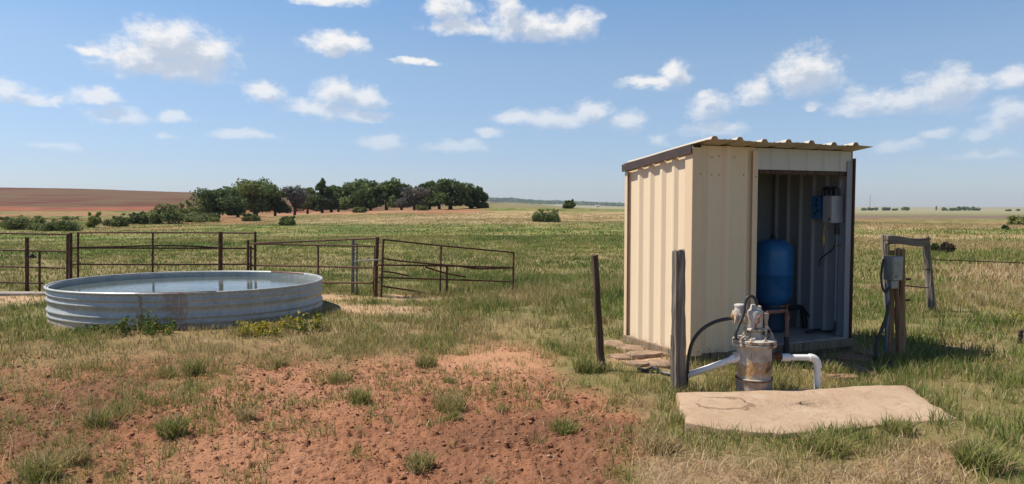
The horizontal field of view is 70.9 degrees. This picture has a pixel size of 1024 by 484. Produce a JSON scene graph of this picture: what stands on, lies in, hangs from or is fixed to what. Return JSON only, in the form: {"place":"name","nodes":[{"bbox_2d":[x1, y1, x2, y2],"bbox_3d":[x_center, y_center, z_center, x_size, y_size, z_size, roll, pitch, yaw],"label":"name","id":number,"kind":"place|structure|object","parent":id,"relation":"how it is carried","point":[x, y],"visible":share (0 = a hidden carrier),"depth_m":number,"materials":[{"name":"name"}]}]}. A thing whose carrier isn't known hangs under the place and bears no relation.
{"place":"outdoors","nodes":[
{"label":"outdoors","id":0,"kind":"place"},
{"bbox_2d":[0,211,1023,483],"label":"grass","id":1,"kind":"structure","parent":0,"point":[554,291],"depth_m":8.94,"materials":[{"name":"plant"}]},
{"bbox_2d":[0,187,1023,483],"bbox_3d":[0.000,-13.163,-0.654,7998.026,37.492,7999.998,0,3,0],"label":"ground","id":2,"kind":"structure","parent":0,"point":[56,203],"depth_m":6.10,"materials":[{"name":"soil"}]},
{"bbox_2d":[0,291,45,295],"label":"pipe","id":3,"kind":"object","parent":2,"relation":"on","point":[13,293],"visible":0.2,"depth_m":12.73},
{"bbox_2d":[0,215,48,229],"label":"bush","id":4,"kind":"object","parent":2,"relation":"on","point":[18,223],"visible":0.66,"depth_m":49.88,"materials":[{"name":"green plant"}]},
{"bbox_2d":[25,237,28,291],"bbox_3d":[-8.964,0.496,13.291,0.102,1.173,0.066,0,3,0],"label":"fence post","id":5,"kind":"object","parent":2,"relation":"on","point":[26,264],"visible":0.79,"depth_m":13.27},
{"bbox_2d":[0,232,68,291],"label":"pipe fence","id":6,"kind":"object","parent":2,"relation":"on","point":[39,282],"visible":0.84,"depth_m":13.32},
{"bbox_2d":[3,439,71,483],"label":"grass tuft","id":7,"kind":"object","parent":2,"relation":"on","point":[52,465],"visible":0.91,"depth_m":4.22,"materials":[{"name":"plant"}]},
{"bbox_2d":[32,218,56,230],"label":"bush","id":8,"kind":"object","parent":2,"relation":"on","point":[37,224],"visible":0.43,"depth_m":48.92,"materials":[{"name":"green plant"}]},
{"bbox_2d":[37,216,83,230],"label":"bush","id":9,"kind":"object","parent":2,"relation":"on","point":[62,225],"visible":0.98,"depth_m":47.23,"materials":[{"name":"green plant"}]},
{"bbox_2d":[69,233,72,278],"bbox_3d":[-8.307,0.451,13.539,0.093,1.253,0.058,0,3,0],"label":"fence post","id":10,"kind":"object","parent":2,"relation":"on","point":[70,255],"visible":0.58,"depth_m":13.51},
{"bbox_2d":[54,438,98,467],"bbox_3d":[-2.747,1.325,4.535,0.293,0.152,0.318,-2,3,-31],"label":"grass tuft","id":11,"kind":"object","parent":2,"relation":"on","point":[83,456],"visible":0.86,"depth_m":4.50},
{"bbox_2d":[84,211,101,227],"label":"bush","id":12,"kind":"object","parent":2,"relation":"on","point":[94,221],"visible":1,"depth_m":55.52,"materials":[{"name":"green plant"}]},
{"bbox_2d":[75,402,123,427],"bbox_3d":[-3.029,1.266,5.215,0.383,0.178,0.374,0,3,0],"label":"grass tuft","id":13,"kind":"object","parent":2,"relation":"on","point":[91,419],"visible":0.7,"depth_m":5.22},
{"bbox_2d":[81,323,123,333],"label":"weed","id":14,"kind":"object","parent":2,"relation":"on","point":[100,326],"visible":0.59,"depth_m":9.05,"materials":[{"name":"green plant"}]},
{"bbox_2d":[102,216,128,226],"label":"bush","id":15,"kind":"object","parent":2,"relation":"on","point":[115,221],"visible":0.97,"depth_m":58.97,"materials":[{"name":"green plant"}]},
{"bbox_2d":[121,212,148,223],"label":"bush","id":16,"kind":"object","parent":2,"relation":"on","point":[135,218],"visible":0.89,"depth_m":66.87,"materials":[{"name":"green plant"}]},
{"bbox_2d":[111,308,177,336],"bbox_3d":[-4.533,1.008,8.928,0.834,0.352,0.463,0,3,0],"label":"weed","id":17,"kind":"object","parent":2,"relation":"on","point":[154,326],"visible":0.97,"depth_m":8.93,"materials":[{"name":"green plant"}]},
{"bbox_2d":[73,232,256,277],"bbox_3d":[-6.562,0.393,13.535,3.598,1.186,0.045,0,3,3],"label":"pipe fence","id":18,"kind":"object","parent":2,"relation":"on","point":[153,247],"visible":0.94,"depth_m":13.52,"materials":[{"name":"metal"}]},
{"bbox_2d":[146,203,185,223],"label":"bush","id":19,"kind":"object","parent":2,"relation":"on","point":[169,214],"visible":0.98,"depth_m":68.59,"materials":[{"name":"green plant"}]},
{"bbox_2d":[139,407,195,438],"bbox_3d":[-2.402,1.271,5.074,0.392,0.175,0.442,0,3,0],"label":"grass tuft","id":20,"kind":"object","parent":2,"relation":"on","point":[171,426],"visible":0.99,"depth_m":5.04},
{"bbox_2d":[153,362,183,379],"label":"grass tuft","id":21,"kind":"object","parent":2,"relation":"on","point":[172,369],"visible":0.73,"depth_m":6.64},
{"bbox_2d":[43,271,322,330],"bbox_3d":[-4.865,0.834,10.903,3.913,0.528,3.313,0,3,0],"label":"stock tank","id":22,"kind":"object","parent":2,"relation":"on","point":[75,308],"visible":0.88,"depth_m":9.55,"materials":[{"name":"metal"}]},
{"bbox_2d":[55,276,313,292],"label":"water","id":23,"kind":"structure","parent":22,"relation":"in","point":[203,283],"depth_m":11.17,"materials":[{"name":"grey liquid"}]},
{"bbox_2d":[178,198,205,214],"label":"bush","id":24,"kind":"object","parent":2,"relation":"on","point":[190,210],"visible":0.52,"depth_m":75.95,"materials":[{"name":"green plant"}]},
{"bbox_2d":[175,355,216,374],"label":"grass tuft","id":25,"kind":"object","parent":2,"relation":"on","point":[198,365],"visible":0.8,"depth_m":6.76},
{"bbox_2d":[183,213,219,221],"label":"bush","id":26,"kind":"object","parent":2,"relation":"on","point":[195,217],"visible":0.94,"depth_m":72.81,"materials":[{"name":"green plant"}]},
{"bbox_2d":[189,186,248,215],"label":"tree","id":27,"kind":"object","parent":2,"relation":"on","point":[227,200],"visible":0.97,"depth_m":90.28,"materials":[{"name":"green plant"}]},
{"bbox_2d":[218,232,222,270],"bbox_3d":[-5.448,0.440,13.438,0.103,1.270,0.079,0,3,0],"label":"fence post","id":28,"kind":"object","parent":2,"relation":"on","point":[220,251],"visible":0.6,"depth_m":13.40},
{"bbox_2d":[231,403,262,422],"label":"grass tuft","id":29,"kind":"object","parent":2,"relation":"on","point":[249,414],"visible":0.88,"depth_m":5.34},
{"bbox_2d":[241,212,260,220],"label":"bush","id":30,"kind":"object","parent":2,"relation":"on","point":[248,216],"visible":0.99,"depth_m":75.26,"materials":[{"name":"green plant"}]},
{"bbox_2d":[231,176,281,214],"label":"tree","id":31,"kind":"object","parent":2,"relation":"on","point":[252,192],"visible":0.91,"depth_m":102.02,"materials":[{"name":"green plant"}]},
{"bbox_2d":[235,320,283,337],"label":"weed","id":32,"kind":"object","parent":2,"relation":"on","point":[256,328],"visible":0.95,"depth_m":8.74,"materials":[{"name":"green plant"}]},
{"bbox_2d":[261,190,291,215],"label":"tree","id":33,"kind":"object","parent":2,"relation":"on","point":[280,205],"visible":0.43,"depth_m":104.62,"materials":[{"name":"green plant"}]},
{"bbox_2d":[264,353,290,369],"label":"grass tuft","id":34,"kind":"object","parent":2,"relation":"on","point":[280,364],"visible":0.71,"depth_m":7.05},
{"bbox_2d":[278,215,295,225],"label":"bush","id":35,"kind":"object","parent":2,"relation":"on","point":[286,220],"visible":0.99,"depth_m":59.02,"materials":[{"name":"green plant"}]},
{"bbox_2d":[280,185,309,214],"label":"tree","id":36,"kind":"object","parent":2,"relation":"on","point":[295,197],"visible":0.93,"depth_m":111.60,"materials":[{"name":"grey plant"}]},
{"bbox_2d":[279,309,326,333],"bbox_3d":[-2.664,1.015,9.131,0.612,0.333,0.364,0,3,0],"label":"weed","id":37,"kind":"object","parent":2,"relation":"on","point":[305,327],"visible":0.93,"depth_m":9.13,"materials":[{"name":"green plant"}]},
{"bbox_2d":[299,187,320,213],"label":"tree","id":38,"kind":"object","parent":2,"relation":"on","point":[309,206],"visible":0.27,"depth_m":120.49,"materials":[{"name":"green plant"}]},
{"bbox_2d":[247,238,375,295],"bbox_3d":[-3.628,0.451,12.920,2.620,1.094,0.050,1,3,14],"label":"pipe fence","id":39,"kind":"object","parent":2,"relation":"on","point":[273,243],"visible":0.76,"depth_m":12.86,"materials":[{"name":"metal"}]},
{"bbox_2d":[307,178,339,212],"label":"tree","id":40,"kind":"object","parent":2,"relation":"on","point":[324,198],"visible":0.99,"depth_m":107.44,"materials":[{"name":"green plant"}]},
{"bbox_2d":[326,369,355,383],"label":"grass tuft","id":41,"kind":"object","parent":2,"relation":"on","point":[340,376],"visible":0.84,"depth_m":6.51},
{"bbox_2d":[332,181,373,208],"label":"tree","id":42,"kind":"object","parent":2,"relation":"on","point":[348,196],"visible":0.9,"depth_m":110.79,"materials":[{"name":"green plant"}]},
{"bbox_2d":[351,238,354,293],"bbox_3d":[-2.832,0.512,12.791,0.081,1.156,0.060,0,3,0],"label":"fence post","id":43,"kind":"object","parent":2,"relation":"on","point":[352,262],"visible":0.79,"depth_m":12.76,"materials":[{"name":"grey metal"}]},
{"bbox_2d":[356,243,357,291],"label":"fence post","id":44,"kind":"object","parent":2,"relation":"on","point":[356,268],"visible":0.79,"depth_m":12.78,"materials":[{"name":"brown metal"}]},
{"bbox_2d":[344,385,373,403],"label":"grass tuft","id":45,"kind":"object","parent":2,"relation":"on","point":[359,395],"visible":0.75,"depth_m":5.81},
{"bbox_2d":[351,206,367,212],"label":"bush","id":46,"kind":"object","parent":2,"relation":"on","point":[359,209],"visible":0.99,"depth_m":96.33,"materials":[{"name":"green plant"}]},
{"bbox_2d":[344,178,384,207],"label":"tree","id":47,"kind":"object","parent":2,"relation":"on","point":[369,183],"visible":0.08,"depth_m":127.64,"materials":[{"name":"green plant"}]},
{"bbox_2d":[374,237,378,296],"bbox_3d":[-2.356,0.510,12.491,0.113,1.200,0.065,0,3,0],"label":"fence post","id":48,"kind":"object","parent":2,"relation":"on","point":[376,267],"visible":0.79,"depth_m":12.46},
{"bbox_2d":[362,177,405,209],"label":"tree","id":49,"kind":"object","parent":2,"relation":"on","point":[386,191],"visible":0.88,"depth_m":110.16,"materials":[{"name":"green plant"}]},
{"bbox_2d":[395,182,412,209],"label":"tree","id":50,"kind":"object","parent":2,"relation":"on","point":[404,186],"visible":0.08,"depth_m":125.15,"materials":[{"name":"green plant"}]},
{"bbox_2d":[393,186,431,209],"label":"tree","id":51,"kind":"object","parent":2,"relation":"on","point":[418,193],"visible":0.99,"depth_m":108.19,"materials":[{"name":"grey plant"}]},
{"bbox_2d":[401,445,438,474],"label":"grass tuft","id":52,"kind":"object","parent":2,"relation":"on","point":[420,462],"visible":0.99,"depth_m":4.46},
{"bbox_2d":[415,205,428,210],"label":"bush","id":53,"kind":"object","parent":2,"relation":"on","point":[421,207],"visible":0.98,"depth_m":103.89,"materials":[{"name":"green plant"}]},
{"bbox_2d":[412,350,440,368],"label":"grass tuft","id":54,"kind":"object","parent":2,"relation":"on","point":[423,362],"visible":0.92,"depth_m":7.11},
{"bbox_2d":[413,180,439,209],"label":"tree","id":55,"kind":"object","parent":2,"relation":"on","point":[430,202],"visible":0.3,"depth_m":117.57,"materials":[{"name":"green plant"}]},
{"bbox_2d":[377,239,514,297],"bbox_3d":[-1.139,0.467,13.059,2.746,1.117,0.074,-2,3,-31],"label":"pipe fence","id":56,"kind":"object","parent":2,"relation":"on","point":[440,265],"visible":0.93,"depth_m":12.96,"materials":[{"name":"metal"}]},
{"bbox_2d":[441,374,457,383],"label":"grass tuft","id":57,"kind":"object","parent":2,"relation":"on","point":[445,380],"visible":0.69,"depth_m":6.51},
{"bbox_2d":[428,388,474,412],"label":"grass tuft","id":58,"kind":"object","parent":2,"relation":"on","point":[451,404],"visible":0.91,"depth_m":5.69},
{"bbox_2d":[427,178,476,209],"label":"tree","id":59,"kind":"object","parent":2,"relation":"on","point":[451,192],"visible":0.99,"depth_m":108.99,"materials":[{"name":"green plant"}]},
{"bbox_2d":[441,407,463,421],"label":"grass tuft","id":60,"kind":"object","parent":2,"relation":"on","point":[455,412],"visible":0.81,"depth_m":5.46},
{"bbox_2d":[465,185,488,205],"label":"tree","id":61,"kind":"object","parent":2,"relation":"on","point":[480,194],"visible":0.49,"depth_m":111.94,"materials":[{"name":"green plant"}]},
{"bbox_2d":[468,201,488,207],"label":"bush","id":62,"kind":"object","parent":2,"relation":"on","point":[481,204],"visible":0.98,"depth_m":111.68,"materials":[{"name":"green plant"}]},
{"bbox_2d":[493,402,508,413],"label":"grass tuft","id":63,"kind":"object","parent":2,"relation":"on","point":[503,408],"visible":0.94,"depth_m":5.65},
{"bbox_2d":[530,208,559,221],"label":"bush","id":64,"kind":"object","parent":2,"relation":"on","point":[542,216],"visible":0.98,"depth_m":64.20,"materials":[{"name":"green plant"}]},
{"bbox_2d":[479,197,624,206],"bbox_3d":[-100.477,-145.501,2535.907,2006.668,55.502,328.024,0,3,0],"label":"woods","id":65,"kind":"object","parent":2,"relation":"on","point":[529,201],"visible":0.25,"depth_m":2411.27,"materials":[{"name":"green plant"}]},
{"bbox_2d":[545,415,582,435],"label":"grass tuft","id":66,"kind":"object","parent":2,"relation":"on","point":[569,429],"visible":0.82,"depth_m":5.20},
{"bbox_2d":[562,199,575,208],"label":"bush","id":67,"kind":"object","parent":2,"relation":"on","point":[568,204],"visible":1,"depth_m":113.22,"materials":[{"name":"green plant"}]},
{"bbox_2d":[566,353,608,373],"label":"grass tuft","id":68,"kind":"object","parent":2,"relation":"on","point":[590,364],"visible":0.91,"depth_m":6.91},
{"bbox_2d":[591,254,604,370],"bbox_3d":[0.843,0.747,6.998,0.154,1.260,0.075,0,3,0],"label":"wooden post","id":69,"kind":"object","parent":2,"relation":"on","point":[600,355],"visible":0.77,"depth_m":6.97,"materials":[{"name":"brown wood"}]},
{"bbox_2d":[604,340,625,349],"bbox_3d":[1.143,1.178,8.124,0.260,0.090,0.403,0,3,3],"label":"flat stone","id":70,"kind":"object","parent":2,"relation":"on","point":[615,343],"visible":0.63,"depth_m":8.07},
{"bbox_2d":[607,353,633,359],"bbox_3d":[1.147,1.231,7.562,0.308,0.086,0.225,2,3,33],"label":"flat stone","id":71,"kind":"object","parent":2,"relation":"on","point":[617,356],"visible":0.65,"depth_m":7.50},
{"bbox_2d":[616,344,647,352],"bbox_3d":[1.321,1.199,7.929,0.353,0.096,0.280,0,3,9],"label":"flat stone","id":72,"kind":"object","parent":2,"relation":"on","point":[639,347],"visible":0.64,"depth_m":7.87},
{"bbox_2d":[626,360,648,366],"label":"flat stone","id":73,"kind":"object","parent":2,"relation":"on","point":[641,363],"visible":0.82,"depth_m":7.20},
{"bbox_2d":[626,350,662,359],"bbox_3d":[1.400,1.207,7.595,0.386,0.101,0.236,-1,3,-11],"label":"flat stone","id":74,"kind":"object","parent":2,"relation":"on","point":[639,355],"visible":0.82,"depth_m":7.51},
{"bbox_2d":[637,366,669,375],"bbox_3d":[1.381,1.237,6.891,0.174,0.043,0.349,-2,3,-33],"label":"ground cable","id":75,"kind":"object","parent":2,"relation":"on","point":[650,368],"visible":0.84,"depth_m":6.92,"materials":[{"name":"black rubber"}]},
{"bbox_2d":[648,359,669,368],"bbox_3d":[1.487,1.247,7.229,0.232,0.100,0.346,-1,3,-17],"label":"flat stone","id":76,"kind":"object","parent":2,"relation":"on","point":[657,363],"visible":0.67,"depth_m":7.17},
{"bbox_2d":[629,426,688,456],"bbox_3d":[0.986,1.312,4.752,0.419,0.156,0.367,2,4,38],"label":"grass tuft","id":77,"kind":"object","parent":2,"relation":"on","point":[665,444],"visible":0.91,"depth_m":4.72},
{"bbox_2d":[670,335,671,385],"bbox_3d":[1.401,1.108,6.262,0.052,0.607,0.044,0,3,0],"label":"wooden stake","id":78,"kind":"object","parent":2,"relation":"on","point":[670,358],"visible":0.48,"depth_m":6.25,"materials":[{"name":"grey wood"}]},
{"bbox_2d":[671,249,685,392],"bbox_3d":[1.436,0.736,6.199,0.150,1.358,0.125,-2,3,-33],"label":"wooden post","id":79,"kind":"object","parent":2,"relation":"on","point":[678,336],"visible":0.77,"depth_m":6.15,"materials":[{"name":"grey wood"}]},
{"bbox_2d":[622,136,872,364],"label":"pump house","id":80,"kind":"structure","parent":2,"relation":"on","point":[715,208],"depth_m":7.71,"materials":[{"name":"beige paint"}]},
{"bbox_2d":[756,235,793,332],"bbox_3d":[3.060,0.477,8.468,0.472,1.125,0.472,-1,3,-22],"label":"pressure tank","id":81,"kind":"object","parent":80,"relation":"on","point":[774,275],"visible":0.79,"depth_m":8.28,"materials":[{"name":"metal"}]},
{"bbox_2d":[785,304,806,327],"bbox_3d":[3.376,0.888,8.563,0.343,0.287,0.066,-1,3,-19],"label":"outlet pipe","id":82,"kind":"object","parent":80,"relation":"attached to","point":[801,308],"visible":0.94,"depth_m":8.57,"materials":[{"name":"black rubber"}]},
{"bbox_2d":[811,196,822,218],"bbox_3d":[3.545,-0.404,8.356,0.076,0.267,0.128,-1,3,-23],"label":"switch box","id":83,"kind":"object","parent":80,"relation":"attached to","point":[817,208],"visible":0.94,"depth_m":8.32,"materials":[{"name":"blue paint"}]},
{"bbox_2d":[804,310,835,332],"bbox_3d":[3.568,0.929,8.385,0.327,0.225,0.488,1,3,16],"label":"floor cable","id":84,"kind":"object","parent":80,"relation":"attached to","point":[816,330],"visible":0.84,"depth_m":8.26,"materials":[{"name":"black rubber"}]},
{"bbox_2d":[823,188,843,224],"bbox_3d":[3.607,-0.397,8.079,0.195,0.411,0.131,-1,3,-22],"label":"control box","id":85,"kind":"object","parent":80,"relation":"attached to","point":[833,208],"visible":0.94,"depth_m":8.03,"materials":[{"name":"grey paint"}]},
{"bbox_2d":[822,186,838,195],"bbox_3d":[3.596,-0.572,8.134,0.060,0.120,0.243,-1,3,-15],"label":"conduit elbow","id":86,"kind":"object","parent":85,"relation":"on","point":[833,190],"visible":0.97,"depth_m":8.09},
{"bbox_2d":[833,223,842,328],"bbox_3d":[3.665,0.393,8.074,0.056,1.213,0.122,-1,3,-23],"label":"wall conduit","id":87,"kind":"object","parent":80,"relation":"attached to","point":[837,232],"depth_m":8.09,"materials":[{"name":"grey metal"}]},
{"bbox_2d":[731,303,781,390],"bbox_3d":[2.069,0.938,6.134,0.364,0.819,0.364,3,4,45],"label":"well head","id":88,"kind":"object","parent":2,"relation":"on","point":[754,345],"visible":0.94,"depth_m":6.04},
{"bbox_2d":[685,316,731,386],"bbox_3d":[1.710,0.958,6.200,0.438,0.652,0.098,1,3,21],"label":"rubber hose","id":89,"kind":"object","parent":88,"relation":"attached to","point":[700,331],"visible":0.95,"depth_m":6.20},
{"bbox_2d":[688,355,739,377],"bbox_3d":[1.693,1.095,6.250,0.594,0.315,0.076,1,3,25],"label":"plastic pipe","id":90,"kind":"object","parent":88,"relation":"attached to","point":[715,365],"visible":0.79,"depth_m":6.20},
{"bbox_2d":[734,295,757,339],"bbox_3d":[1.969,0.632,6.059,0.250,0.374,0.052,-1,3,-26],"label":"rubber hose","id":91,"kind":"object","parent":88,"relation":"attached to","point":[747,297],"visible":1,"depth_m":6.05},
{"bbox_2d":[781,353,821,388],"bbox_3d":[2.470,1.141,6.144,0.346,0.379,0.068,0,3,0],"label":"plastic pipe","id":92,"kind":"object","parent":88,"relation":"attached to","point":[816,361],"visible":0.96,"depth_m":6.12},
{"bbox_2d":[763,309,789,352],"bbox_3d":[2.542,0.976,7.622,0.339,0.555,0.701,-4,5,-57],"label":"water pipe","id":93,"kind":"object","parent":2,"relation":"on","point":[786,336],"visible":0.66,"depth_m":7.54,"materials":[{"name":"brown metal"}]},
{"bbox_2d":[676,385,958,438],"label":"concrete slab","id":94,"kind":"structure","parent":2,"relation":"on","point":[783,409],"depth_m":5.50,"materials":[{"name":"concrete"}]},
{"bbox_2d":[784,424,868,458],"bbox_3d":[2.024,1.280,4.657,0.497,0.188,0.507,-2,3,-31],"label":"grass tuft","id":95,"kind":"object","parent":2,"relation":"on","point":[825,442],"visible":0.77,"depth_m":4.63,"materials":[{"name":"plant"}]},
{"bbox_2d":[821,360,843,373],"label":"grass tuft","id":96,"kind":"object","parent":2,"relation":"on","point":[833,369],"visible":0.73,"depth_m":6.86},
{"bbox_2d":[823,374,858,380],"bbox_3d":[3.035,1.272,6.639,0.328,0.091,0.157,0,3,-2],"label":"flat stone","id":97,"kind":"object","parent":2,"relation":"on","point":[847,375],"visible":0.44,"depth_m":6.61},
{"bbox_2d":[834,354,871,361],"bbox_3d":[3.573,1.240,7.542,0.369,0.090,0.241,1,3,24],"label":"flat stone","id":98,"kind":"object","parent":2,"relation":"on","point":[856,358],"visible":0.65,"depth_m":7.49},
{"bbox_2d":[842,365,876,375],"bbox_3d":[3.340,1.254,6.937,0.228,0.085,0.340,-2,4,-40],"label":"flat stone","id":99,"kind":"object","parent":2,"relation":"on","point":[860,370],"visible":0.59,"depth_m":6.90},
{"bbox_2d":[873,300,890,361],"bbox_3d":[3.819,0.932,7.422,0.210,0.667,0.048,-1,3,-19],"label":"drop cable","id":100,"kind":"object","parent":2,"relation":"on","point":[881,330],"visible":0.92,"depth_m":7.41,"materials":[{"name":"black rubber"}]},
{"bbox_2d":[871,412,920,437],"bbox_3d":[2.694,1.273,5.021,0.357,0.142,0.356,0,3,0],"label":"grass tuft","id":101,"kind":"object","parent":2,"relation":"on","point":[904,428],"visible":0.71,"depth_m":5.00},
{"bbox_2d":[887,247,910,357],"bbox_3d":[4.058,0.702,7.545,0.226,1.292,0.102,1,3,13],"label":"utility post","id":102,"kind":"object","parent":2,"relation":"on","point":[897,316],"visible":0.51,"depth_m":7.52,"materials":[{"name":"brown wood"}]},
{"bbox_2d":[884,283,889,356],"bbox_3d":[3.899,0.844,7.478,0.053,0.842,0.119,2,3,33],"label":"conduit","id":103,"kind":"object","parent":102,"relation":"attached to","point":[886,327],"visible":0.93,"depth_m":7.44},
{"bbox_2d":[883,244,902,288],"bbox_3d":[3.948,0.254,7.447,0.152,0.465,0.139,-1,3,-16],"label":"meter box","id":104,"kind":"object","parent":102,"relation":"attached to","point":[893,271],"visible":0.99,"depth_m":7.42,"materials":[{"name":"metal"}]},
{"bbox_2d":[880,259,889,292],"bbox_3d":[3.847,0.352,7.437,0.100,0.354,0.095,0,3,0],"label":"looped cable","id":105,"kind":"object","parent":104,"relation":"hanging from","point":[881,279],"visible":1,"depth_m":7.41,"materials":[{"name":"black rubber"}]},
{"bbox_2d":[893,257,901,279],"bbox_3d":[3.961,0.274,7.392,0.100,0.240,0.010,-1,3,-16],"label":"door","id":106,"kind":"structure","parent":104,"relation":"in","point":[897,261],"depth_m":7.39,"materials":[{"name":"metal"}]},
{"bbox_2d":[881,234,935,309],"bbox_3d":[6.092,0.531,11.052,0.924,1.310,0.247,0,3,0],"label":"timber frame","id":107,"kind":"object","parent":2,"relation":"on","point":[888,240],"visible":0.74,"depth_m":11.01,"materials":[{"name":"grey wood"}]},
{"bbox_2d":[934,259,1023,262],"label":"fence wire","id":108,"kind":"object","parent":107,"relation":"attached to","point":[977,261],"visible":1,"depth_m":12.21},
{"bbox_2d":[937,241,955,252],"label":"bush","id":109,"kind":"object","parent":2,"relation":"on","point":[946,246],"visible":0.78,"depth_m":24.38,"materials":[{"name":"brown plant"}]},
{"bbox_2d":[936,431,1023,476],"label":"grass tuft","id":110,"kind":"object","parent":2,"relation":"on","point":[979,453],"visible":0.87,"depth_m":4.27,"materials":[{"name":"plant"}]},
{"bbox_2d":[1005,215,1023,225],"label":"bush","id":111,"kind":"object","parent":2,"relation":"on","point":[1015,220],"visible":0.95,"depth_m":65.44,"materials":[{"name":"green plant"}]},
{"bbox_2d":[1017,330,1023,343],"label":"wooden stake","id":112,"kind":"object","parent":2,"relation":"on","point":[1020,333],"visible":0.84,"depth_m":8.45,"materials":[{"name":"brown wood"}]},
{"bbox_2d":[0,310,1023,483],"bbox_3d":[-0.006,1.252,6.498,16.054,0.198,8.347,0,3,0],"label":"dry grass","id":113,"kind":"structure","parent":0,"point":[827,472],"depth_m":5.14,"materials":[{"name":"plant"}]},
{"bbox_2d":[0,0,1023,206],"label":"sky","id":114,"kind":"structure","parent":0,"point":[548,100],"materials":[{"name":"blue"}]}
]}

